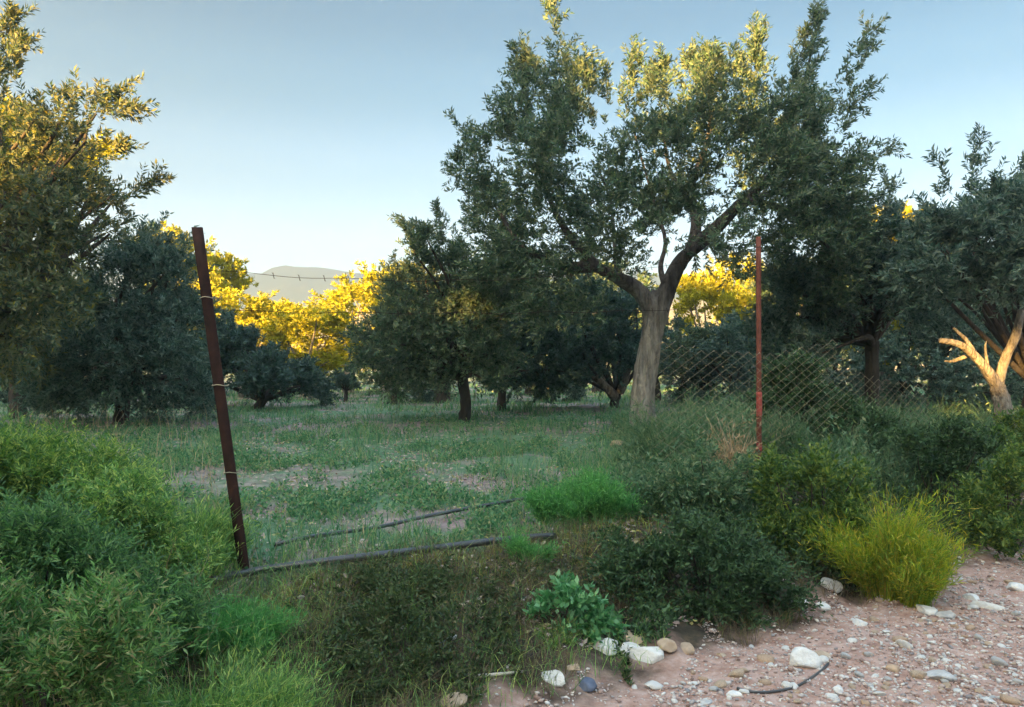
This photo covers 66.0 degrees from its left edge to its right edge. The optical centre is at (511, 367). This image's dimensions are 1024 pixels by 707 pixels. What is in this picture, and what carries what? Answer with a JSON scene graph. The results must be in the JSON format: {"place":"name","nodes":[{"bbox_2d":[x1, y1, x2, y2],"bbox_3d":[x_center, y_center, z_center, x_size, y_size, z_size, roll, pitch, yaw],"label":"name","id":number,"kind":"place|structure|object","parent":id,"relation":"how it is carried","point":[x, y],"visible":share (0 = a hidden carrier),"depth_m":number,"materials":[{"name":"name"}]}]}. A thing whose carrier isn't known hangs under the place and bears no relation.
{"place":"outdoors","nodes":[
{"label":"outdoors","id":0,"kind":"place"},
{"bbox_2d":[56,265,749,308],"bbox_3d":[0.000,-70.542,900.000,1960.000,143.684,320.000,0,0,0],"label":"mountain","id":1,"kind":"structure","parent":0,"point":[294,290],"depth_m":880.48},
{"bbox_2d":[37,299,973,370],"bbox_3d":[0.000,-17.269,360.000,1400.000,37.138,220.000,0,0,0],"label":"slope","id":2,"kind":"structure","parent":0,"point":[702,318],"depth_m":333.89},
{"bbox_2d":[0,371,1023,706],"bbox_3d":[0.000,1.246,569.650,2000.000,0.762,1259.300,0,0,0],"label":"ground","id":3,"kind":"structure","parent":0,"point":[668,669],"depth_m":4.88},
{"bbox_2d":[0,318,46,403],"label":"bushy tree","id":4,"kind":"object","parent":3,"relation":"on","point":[4,395],"visible":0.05,"depth_m":18.92,"materials":[{"name":"green plant"}]},
{"bbox_2d":[0,89,127,418],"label":"yellow tree","id":5,"kind":"object","parent":3,"relation":"on","point":[11,395],"visible":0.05,"depth_m":14.28,"materials":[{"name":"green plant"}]},
{"bbox_2d":[0,468,155,635],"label":"feathery shrub","id":6,"kind":"object","parent":3,"relation":"on","point":[37,537],"visible":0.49,"depth_m":3.40,"materials":[{"name":"green plant"}]},
{"bbox_2d":[0,405,170,531],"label":"feathery shrub","id":7,"kind":"object","parent":3,"relation":"on","point":[27,466],"visible":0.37,"depth_m":4.57,"materials":[{"name":"green plant"}]},
{"bbox_2d":[0,0,176,394],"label":"olive tree","id":8,"kind":"object","parent":3,"relation":"on","point":[45,214],"visible":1,"depth_m":9.38,"materials":[{"name":"green plant"}]},
{"bbox_2d":[0,547,215,706],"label":"feathery shrub","id":9,"kind":"object","parent":3,"relation":"on","point":[106,646],"visible":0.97,"depth_m":2.76,"materials":[{"name":"green plant"}]},
{"bbox_2d":[3,210,233,427],"bbox_3d":[-6.470,-0.688,13.077,4.281,3.808,3.782,0,0,0],"label":"olive tree","id":10,"kind":"object","parent":3,"relation":"on","point":[136,345],"visible":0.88,"depth_m":12.22,"materials":[{"name":"green plant"}]},
{"bbox_2d":[30,446,238,590],"bbox_3d":[-2.178,1.055,4.606,1.187,1.206,1.526,0,0,-21],"label":"feathery shrub","id":11,"kind":"object","parent":3,"relation":"on","point":[112,499],"visible":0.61,"depth_m":4.24,"materials":[{"name":"green plant"}]},
{"bbox_2d":[52,518,261,678],"bbox_3d":[-1.824,1.144,3.812,1.234,0.920,1.301,0,0,0],"label":"feathery shrub","id":12,"kind":"object","parent":3,"relation":"on","point":[192,615],"visible":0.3,"depth_m":3.50,"materials":[{"name":"green plant"}]},
{"bbox_2d":[130,220,233,384],"bbox_3d":[-12.174,-1.977,27.917,4.299,6.534,3.803,0,0,42],"label":"yellow tree","id":13,"kind":"object","parent":3,"relation":"on","point":[215,280],"visible":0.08,"depth_m":27.94,"materials":[{"name":"yellow leaf"},{"name":"bark"}]},
{"bbox_2d":[123,492,271,586],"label":"grass clump","id":14,"kind":"object","parent":3,"relation":"on","point":[221,525],"visible":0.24,"depth_m":4.63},
{"bbox_2d":[69,606,346,706],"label":"grass clump","id":15,"kind":"object","parent":3,"relation":"on","point":[241,690],"visible":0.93,"depth_m":3.22,"materials":[{"name":"plant"}]},
{"bbox_2d":[191,227,250,578],"bbox_3d":[-1.725,0.283,4.716,0.356,2.230,0.101,0,0,-11],"label":"fence post","id":16,"kind":"object","parent":3,"relation":"on","point":[218,385],"visible":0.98,"depth_m":4.68,"materials":[{"name":"metal"}]},
{"bbox_2d":[214,305,749,316],"bbox_3d":[0.229,-0.449,5.930,4.748,0.249,0.029,0,0,-31],"label":"barbed wire","id":17,"kind":"object","parent":16,"relation":"attached to","point":[251,310],"visible":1,"depth_m":5.70,"materials":[{"name":"metal"}]},
{"bbox_2d":[209,247,757,283],"bbox_3d":[0.213,-0.824,5.930,4.774,0.551,0.029,0,0,-31],"label":"barbed wire","id":18,"kind":"object","parent":16,"relation":"attached to","point":[273,275],"visible":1,"depth_m":5.58,"materials":[{"name":"metal"}]},
{"bbox_2d":[193,249,258,333],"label":"yellow tree","id":19,"kind":"object","parent":3,"relation":"on","point":[226,263],"visible":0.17,"depth_m":29.62,"materials":[{"name":"yellow leaf"},{"name":"bark"}]},
{"bbox_2d":[159,587,322,668],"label":"grass clump","id":20,"kind":"object","parent":3,"relation":"on","point":[243,617],"visible":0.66,"depth_m":3.70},
{"bbox_2d":[199,285,302,396],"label":"yellow tree","id":21,"kind":"object","parent":3,"relation":"on","point":[261,314],"visible":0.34,"depth_m":23.85,"materials":[{"name":"yellow leaf"},{"name":"bark"}]},
{"bbox_2d":[176,307,343,410],"bbox_3d":[-5.910,-0.169,17.879,4.433,2.647,3.596,0,0,12],"label":"olive tree","id":22,"kind":"object","parent":3,"relation":"on","point":[264,377],"visible":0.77,"depth_m":17.12,"materials":[{"name":"green plant"}]},
{"bbox_2d":[285,619,321,657],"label":"weed","id":23,"kind":"object","parent":3,"relation":"on","point":[304,637],"visible":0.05,"depth_m":3.82,"materials":[{"name":"green plant"}]},
{"bbox_2d":[243,304,367,399],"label":"yellow tree","id":24,"kind":"object","parent":3,"relation":"on","point":[328,325],"visible":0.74,"depth_m":22.87,"materials":[{"name":"yellow leaf"},{"name":"bark"}]},
{"bbox_2d":[0,401,641,706],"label":"dry stems","id":25,"kind":"object","parent":3,"relation":"on","point":[157,450],"visible":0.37,"depth_m":7.40,"materials":[{"name":"plant"}]},
{"bbox_2d":[0,503,675,706],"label":"green bank grass","id":26,"kind":"structure","parent":3,"relation":"on","point":[35,700],"depth_m":4.11,"materials":[{"name":"plant"}]},
{"bbox_2d":[290,279,397,392],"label":"yellow tree","id":27,"kind":"object","parent":3,"relation":"on","point":[325,304],"visible":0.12,"depth_m":28.34,"materials":[{"name":"yellow leaf"},{"name":"bark"}]},
{"bbox_2d":[331,365,362,401],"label":"olive tree","id":28,"kind":"object","parent":3,"relation":"on","point":[343,379],"visible":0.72,"depth_m":20.86,"materials":[{"name":"green plant"}]},
{"bbox_2d":[321,641,409,706],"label":"weed","id":29,"kind":"object","parent":3,"relation":"on","point":[373,688],"visible":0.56,"depth_m":3.63,"materials":[{"name":"green plant"}]},
{"bbox_2d":[107,413,639,577],"bbox_3d":[-1.720,1.013,9.364,10.565,0.527,9.366,0,0,0],"label":"clover","id":30,"kind":"object","parent":3,"relation":"on","point":[424,492],"visible":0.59,"depth_m":7.65,"materials":[{"name":"green plant"}]},
{"bbox_2d":[352,563,410,611],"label":"weed","id":31,"kind":"object","parent":3,"relation":"on","point":[370,583],"visible":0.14,"depth_m":4.38,"materials":[{"name":"green plant"}]},
{"bbox_2d":[325,259,441,392],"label":"yellow tree","id":32,"kind":"object","parent":3,"relation":"on","point":[344,291],"visible":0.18,"depth_m":26.32,"materials":[{"name":"yellow leaf"},{"name":"bark"}]},
{"bbox_2d":[211,532,556,583],"bbox_3d":[-0.704,1.190,5.054,2.362,0.114,0.260,0,0,-28],"label":"water pipe","id":33,"kind":"object","parent":3,"relation":"on","point":[471,543],"visible":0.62,"depth_m":4.83,"materials":[{"name":"black plastic"}]},
{"bbox_2d":[314,570,457,668],"bbox_3d":[-0.742,1.510,4.205,0.981,0.958,0.910,0,0,0],"label":"bank shrub","id":34,"kind":"object","parent":3,"relation":"on","point":[389,602],"visible":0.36,"depth_m":4.01,"materials":[{"name":"green plant"}]},
{"bbox_2d":[360,348,416,403],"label":"olive tree","id":35,"kind":"object","parent":3,"relation":"on","point":[388,365],"visible":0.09,"depth_m":19.68,"materials":[{"name":"green plant"}]},
{"bbox_2d":[327,546,460,615],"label":"bank shrub","id":36,"kind":"object","parent":3,"relation":"on","point":[389,561],"visible":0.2,"depth_m":4.55,"materials":[{"name":"green plant"}]},
{"bbox_2d":[274,497,527,546],"bbox_3d":[-0.629,1.154,6.120,2.598,0.085,0.136,0,0,-45],"label":"irrigation hose","id":37,"kind":"object","parent":3,"relation":"on","point":[417,518],"visible":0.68,"depth_m":5.97,"materials":[{"name":"black plastic"}]},
{"bbox_2d":[363,275,450,403],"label":"olive tree","id":38,"kind":"object","parent":3,"relation":"on","point":[440,398],"visible":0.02,"depth_m":20.85,"materials":[{"name":"green plant"}]},
{"bbox_2d":[381,558,451,597],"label":"weed","id":39,"kind":"object","parent":3,"relation":"on","point":[418,566],"visible":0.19,"depth_m":4.69,"materials":[{"name":"green plant"}]},
{"bbox_2d":[405,350,436,402],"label":"bushy tree","id":40,"kind":"object","parent":3,"relation":"on","point":[431,393],"visible":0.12,"depth_m":21.78,"materials":[{"name":"green plant"}]},
{"bbox_2d":[385,632,476,691],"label":"weed","id":41,"kind":"object","parent":3,"relation":"on","point":[419,665],"visible":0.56,"depth_m":3.79,"materials":[{"name":"green plant"}]},
{"bbox_2d":[334,196,533,422],"bbox_3d":[-1.290,-0.962,13.843,3.544,4.127,4.191,0,0,0],"label":"olive tree","id":42,"kind":"object","parent":3,"relation":"on","point":[457,341],"visible":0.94,"depth_m":12.73,"materials":[{"name":"green plant"}]},
{"bbox_2d":[231,509,666,628],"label":"mossy grass","id":43,"kind":"structure","parent":3,"relation":"on","point":[344,586],"depth_m":4.92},
{"bbox_2d":[439,692,467,706],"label":"stone","id":44,"kind":"object","parent":3,"relation":"on","point":[461,698],"visible":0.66,"depth_m":3.64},
{"bbox_2d":[298,508,634,706],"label":"bank scrub","id":45,"kind":"object","parent":3,"relation":"on","point":[493,637],"visible":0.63,"depth_m":4.14,"materials":[{"name":"plant"}]},
{"bbox_2d":[445,553,545,604],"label":"bank shrub","id":46,"kind":"object","parent":3,"relation":"on","point":[511,574],"visible":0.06,"depth_m":4.75,"materials":[{"name":"green plant"}]},
{"bbox_2d":[0,329,990,385],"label":"wood","id":47,"kind":"object","parent":3,"relation":"on","point":[920,378],"visible":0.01,"depth_m":41.40,"materials":[{"name":"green plant"}]},
{"bbox_2d":[0,383,1016,587],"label":"field grass","id":48,"kind":"structure","parent":3,"relation":"on","point":[526,406],"depth_m":9.95,"materials":[{"name":"plant"}]},
{"bbox_2d":[490,522,566,564],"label":"grass clump","id":49,"kind":"object","parent":3,"relation":"on","point":[517,542],"visible":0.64,"depth_m":5.08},
{"bbox_2d":[499,562,559,590],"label":"weed","id":50,"kind":"object","parent":3,"relation":"on","point":[537,572],"visible":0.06,"depth_m":4.83,"materials":[{"name":"green plant"}]},
{"bbox_2d":[43,406,1023,649],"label":"leaf litter","id":51,"kind":"object","parent":3,"relation":"on","point":[533,621],"visible":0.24,"depth_m":7.47,"materials":[{"name":"plant"}]},
{"bbox_2d":[471,249,595,410],"bbox_3d":[0.302,-0.751,17.278,3.352,3.673,3.854,0,0,0],"label":"olive tree","id":52,"kind":"object","parent":3,"relation":"on","point":[537,376],"visible":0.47,"depth_m":16.26,"materials":[{"name":"green plant"}]},
{"bbox_2d":[511,326,593,401],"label":"bushy tree","id":53,"kind":"object","parent":3,"relation":"on","point":[571,394],"visible":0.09,"depth_m":21.66,"materials":[{"name":"green plant"}]},
{"bbox_2d":[541,669,565,686],"bbox_3d":[0.199,1.556,3.941,0.134,0.075,0.090,0,0,59],"label":"stone","id":54,"kind":"object","parent":3,"relation":"on","point":[559,679],"visible":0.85,"depth_m":3.92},
{"bbox_2d":[532,622,577,650],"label":"grass clump","id":55,"kind":"object","parent":3,"relation":"on","point":[566,641],"visible":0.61,"depth_m":4.31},
{"bbox_2d":[522,569,630,643],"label":"leafy weed","id":56,"kind":"object","parent":3,"relation":"on","point":[570,594],"visible":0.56,"depth_m":4.43,"materials":[{"name":"green plant"}]},
{"bbox_2d":[509,461,647,527],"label":"grass clump","id":57,"kind":"object","parent":3,"relation":"on","point":[597,494],"visible":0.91,"depth_m":6.06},
{"bbox_2d":[578,677,596,691],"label":"stone","id":58,"kind":"object","parent":3,"relation":"on","point":[588,684],"visible":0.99,"depth_m":3.93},
{"bbox_2d":[158,481,1020,706],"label":"bank grass","id":59,"kind":"structure","parent":3,"relation":"on","point":[406,697],"depth_m":4.41,"materials":[{"name":"plant"}]},
{"bbox_2d":[593,638,617,655],"bbox_3d":[0.533,1.550,4.397,0.159,0.094,0.182,0,0,31],"label":"stone","id":60,"kind":"object","parent":3,"relation":"on","point":[605,647],"visible":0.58,"depth_m":4.34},
{"bbox_2d":[544,273,670,407],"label":"olive tree","id":61,"kind":"object","parent":3,"relation":"on","point":[606,347],"visible":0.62,"depth_m":16.92,"materials":[{"name":"green plant"}]},
{"bbox_2d":[566,255,672,392],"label":"olive tree","id":62,"kind":"object","parent":3,"relation":"on","point":[641,279],"visible":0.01,"depth_m":29.58,"materials":[{"name":"green plant"}]},
{"bbox_2d":[628,646,663,663],"bbox_3d":[0.728,1.574,4.333,0.218,0.106,0.185,0,0,14],"label":"stone","id":63,"kind":"object","parent":3,"relation":"on","point":[653,654],"visible":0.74,"depth_m":4.27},
{"bbox_2d":[628,312,691,400],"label":"olive tree","id":64,"kind":"object","parent":3,"relation":"on","point":[679,322],"visible":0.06,"depth_m":21.88,"materials":[{"name":"green plant"}]},
{"bbox_2d":[657,637,676,651],"bbox_3d":[0.847,1.526,4.356,0.092,0.065,0.124,0,0,-19],"label":"stone","id":65,"kind":"object","parent":3,"relation":"on","point":[667,644],"visible":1,"depth_m":4.31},
{"bbox_2d":[440,0,910,426],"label":"olive tree","id":66,"kind":"object","parent":3,"relation":"on","point":[803,160],"visible":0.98,"depth_m":11.10,"materials":[{"name":"green plant"}]},
{"bbox_2d":[680,642,694,654],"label":"stone","id":67,"kind":"object","parent":3,"relation":"on","point":[687,648],"visible":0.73,"depth_m":4.35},
{"bbox_2d":[658,328,721,404],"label":"bushy tree","id":68,"kind":"object","parent":3,"relation":"on","point":[694,379],"visible":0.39,"depth_m":19.86,"materials":[{"name":"green plant"}]},
{"bbox_2d":[598,383,790,463],"bbox_3d":[1.792,0.616,8.234,1.899,0.991,1.810,0,0,-40],"label":"grass clump","id":69,"kind":"object","parent":3,"relation":"on","point":[648,437],"visible":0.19,"depth_m":8.14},
{"bbox_2d":[570,501,832,633],"bbox_3d":[1.270,1.431,5.173,1.850,1.209,1.262,0,0,0],"label":"shrub","id":70,"kind":"object","parent":3,"relation":"on","point":[762,570],"visible":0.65,"depth_m":4.88,"materials":[{"name":"green plant"}]},
{"bbox_2d":[658,322,744,405],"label":"olive tree","id":71,"kind":"object","parent":3,"relation":"on","point":[689,341],"visible":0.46,"depth_m":18.73,"materials":[{"name":"green plant"}]},
{"bbox_2d":[629,426,775,533],"bbox_3d":[1.575,1.043,6.395,1.385,1.185,1.366,0,0,0],"label":"shrub","id":72,"kind":"object","parent":3,"relation":"on","point":[684,468],"visible":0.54,"depth_m":6.08,"materials":[{"name":"green plant"}]},
{"bbox_2d":[671,265,755,391],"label":"yellow tree","id":73,"kind":"object","parent":3,"relation":"on","point":[689,292],"visible":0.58,"depth_m":23.69,"materials":[{"name":"yellow leaf"},{"name":"bark"}]},
{"bbox_2d":[688,319,771,407],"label":"bushy tree","id":74,"kind":"object","parent":3,"relation":"on","point":[723,332],"visible":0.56,"depth_m":17.85,"materials":[{"name":"green plant"}]},
{"bbox_2d":[707,252,764,394],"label":"yellow tree","id":75,"kind":"object","parent":3,"relation":"on","point":[723,270],"visible":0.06,"depth_m":26.73,"materials":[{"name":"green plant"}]},
{"bbox_2d":[719,308,776,386],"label":"olive tree","id":76,"kind":"object","parent":3,"relation":"on","point":[736,317],"visible":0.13,"depth_m":19.57,"materials":[{"name":"green plant"}]},
{"bbox_2d":[702,409,796,476],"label":"dry stalks","id":77,"kind":"object","parent":3,"relation":"on","point":[732,451],"visible":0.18,"depth_m":6.98,"materials":[{"name":"plant"}]},
{"bbox_2d":[756,237,761,458],"bbox_3d":[2.256,-0.012,7.200,0.048,2.366,0.042,0,0,0],"label":"fence post","id":78,"kind":"object","parent":3,"relation":"on","point":[758,317],"visible":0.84,"depth_m":7.18,"materials":[{"name":"red metal"}]},
{"bbox_2d":[655,340,929,501],"bbox_3d":[2.887,0.448,7.571,4.074,1.448,0.038,0,0,-33],"label":"chain link mesh","id":79,"kind":"object","parent":78,"relation":"attached to","point":[771,398],"visible":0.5,"depth_m":7.22,"materials":[{"name":"metal"}]},
{"bbox_2d":[736,662,829,693],"bbox_3d":[1.440,1.589,4.011,0.689,0.025,0.143,0,0,-30],"label":"cable","id":80,"kind":"object","parent":3,"relation":"on","point":[791,688],"visible":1,"depth_m":3.89,"materials":[{"name":"black plastic"}]},
{"bbox_2d":[729,313,837,409],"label":"bushy tree","id":81,"kind":"object","parent":3,"relation":"on","point":[742,387],"visible":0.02,"depth_m":16.98,"materials":[{"name":"green plant"}]},
{"bbox_2d":[734,407,851,473],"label":"grass clump","id":82,"kind":"object","parent":3,"relation":"on","point":[787,433],"visible":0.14,"depth_m":7.42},
{"bbox_2d":[739,343,847,432],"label":"shrub","id":83,"kind":"object","parent":3,"relation":"on","point":[791,385],"visible":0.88,"depth_m":8.18,"materials":[{"name":"green plant"}]},
{"bbox_2d":[735,257,853,354],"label":"olive tree","id":84,"kind":"object","parent":3,"relation":"on","point":[763,290],"visible":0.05,"depth_m":24.15,"materials":[{"name":"green plant"}]},
{"bbox_2d":[789,646,821,668],"bbox_3d":[1.575,1.572,4.220,0.168,0.140,0.119,0,0,-23],"label":"stone","id":85,"kind":"object","parent":3,"relation":"on","point":[803,657],"visible":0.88,"depth_m":4.20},
{"bbox_2d":[734,435,884,578],"bbox_3d":[2.268,1.118,5.986,1.090,1.222,1.350,0,0,22],"label":"shrub","id":86,"kind":"object","parent":3,"relation":"on","point":[807,470],"visible":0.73,"depth_m":5.75,"materials":[{"name":"green plant"}]},
{"bbox_2d":[595,381,1023,505],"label":"tall weeds","id":87,"kind":"object","parent":3,"relation":"on","point":[898,455],"visible":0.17,"depth_m":7.77,"materials":[{"name":"plant"}]},
{"bbox_2d":[601,426,1023,644],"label":"bank weeds","id":88,"kind":"object","parent":3,"relation":"on","point":[656,623],"visible":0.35,"depth_m":5.71,"materials":[{"name":"green plant"}]},
{"bbox_2d":[820,577,842,592],"bbox_3d":[2.240,1.530,5.557,0.171,0.109,0.158,0,0,14],"label":"stone","id":89,"kind":"object","parent":3,"relation":"on","point":[835,582],"visible":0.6,"depth_m":5.49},
{"bbox_2d":[729,163,972,406],"bbox_3d":[5.515,-0.997,12.910,3.545,4.663,4.442,0,0,21],"label":"olive tree","id":90,"kind":"object","parent":3,"relation":"on","point":[875,323],"visible":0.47,"depth_m":12.01,"materials":[{"name":"green plant"}]},
{"bbox_2d":[804,297,901,403],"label":"bushy tree","id":91,"kind":"object","parent":3,"relation":"on","point":[837,380],"visible":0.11,"depth_m":18.28,"materials":[{"name":"green plant"}]},
{"bbox_2d":[801,387,909,465],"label":"shrub","id":92,"kind":"object","parent":3,"relation":"on","point":[856,412],"visible":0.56,"depth_m":7.84,"materials":[{"name":"green plant"}]},
{"bbox_2d":[782,472,998,607],"bbox_3d":[2.572,1.144,5.512,1.533,0.963,1.490,0,0,22],"label":"yellow shrub","id":93,"kind":"object","parent":3,"relation":"on","point":[908,562],"visible":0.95,"depth_m":5.32,"materials":[{"name":"plant"}]},
{"bbox_2d":[845,199,967,401],"bbox_3d":[9.478,-1.472,19.859,3.430,5.531,3.535,0,0,-29],"label":"yellow tree","id":94,"kind":"object","parent":3,"relation":"on","point":[908,209],"visible":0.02,"depth_m":19.58,"materials":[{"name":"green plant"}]},
{"bbox_2d":[835,302,981,412],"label":"bushy tree","id":95,"kind":"object","parent":3,"relation":"on","point":[904,375],"visible":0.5,"depth_m":17.61,"materials":[{"name":"green plant"}]},
{"bbox_2d":[916,604,937,615],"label":"stone","id":96,"kind":"object","parent":3,"relation":"on","point":[927,610],"visible":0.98,"depth_m":5.09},
{"bbox_2d":[845,239,1011,401],"bbox_3d":[11.489,-1.256,21.312,5.364,5.060,4.786,0,0,9],"label":"olive tree","id":97,"kind":"object","parent":3,"relation":"on","point":[949,348],"visible":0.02,"depth_m":21.80,"materials":[{"name":"green plant"}]},
{"bbox_2d":[926,669,956,681],"bbox_3d":[2.180,1.572,4.018,0.131,0.057,0.145,0,0,-19],"label":"stone","id":98,"kind":"object","parent":3,"relation":"on","point":[938,674],"visible":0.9,"depth_m":3.99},
{"bbox_2d":[871,121,1023,427],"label":"olive tree","id":99,"kind":"object","parent":3,"relation":"on","point":[993,212],"visible":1,"depth_m":9.55,"materials":[{"name":"green plant"}]},
{"bbox_2d":[882,409,1015,510],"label":"shrub","id":100,"kind":"object","parent":3,"relation":"on","point":[949,435],"visible":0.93,"depth_m":7.20,"materials":[{"name":"green plant"}]},
{"bbox_2d":[895,301,1023,415],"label":"bushy tree","id":101,"kind":"object","parent":3,"relation":"on","point":[961,370],"visible":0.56,"depth_m":16.58,"materials":[{"name":"green plant"}]},
{"bbox_2d":[933,435,1023,562],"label":"shrub","id":102,"kind":"object","parent":3,"relation":"on","point":[1003,525],"visible":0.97,"depth_m":6.22,"materials":[{"name":"green plant"}]},
{"bbox_2d":[938,309,1023,428],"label":"pruned tree","id":103,"kind":"object","parent":3,"relation":"on","point":[999,392],"visible":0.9,"depth_m":9.68,"materials":[{"name":"brown plant"}]},
{"bbox_2d":[951,289,1023,407],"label":"bushy tree","id":104,"kind":"object","parent":3,"relation":"on","point":[1005,320],"visible":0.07,"depth_m":17.98,"materials":[{"name":"green plant"}]},
{"bbox_2d":[970,601,1004,610],"bbox_3d":[3.133,1.575,5.204,0.212,0.063,0.074,0,0,43],"label":"stone","id":105,"kind":"object","parent":3,"relation":"on","point":[986,605],"visible":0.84,"depth_m":5.17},
{"bbox_2d":[972,406,1023,504],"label":"shrub","id":106,"kind":"object","parent":3,"relation":"on","point":[1007,423],"visible":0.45,"depth_m":7.53,"materials":[{"name":"green plant"}]},
{"bbox_2d":[1000,693,1021,704],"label":"pebble","id":107,"kind":"object","parent":3,"relation":"on","point":[1005,698],"visible":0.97,"depth_m":3.73,"materials":[{"name":"stone"}]},
{"bbox_2d":[0,0,1023,281],"label":"sky","id":108,"kind":"structure","parent":0,"point":[290,132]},
{"bbox_2d":[480,540,1023,706],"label":"gravel","id":109,"kind":"structure","parent":0,"point":[847,693],"depth_m":4.21,"materials":[{"name":"gravel"}]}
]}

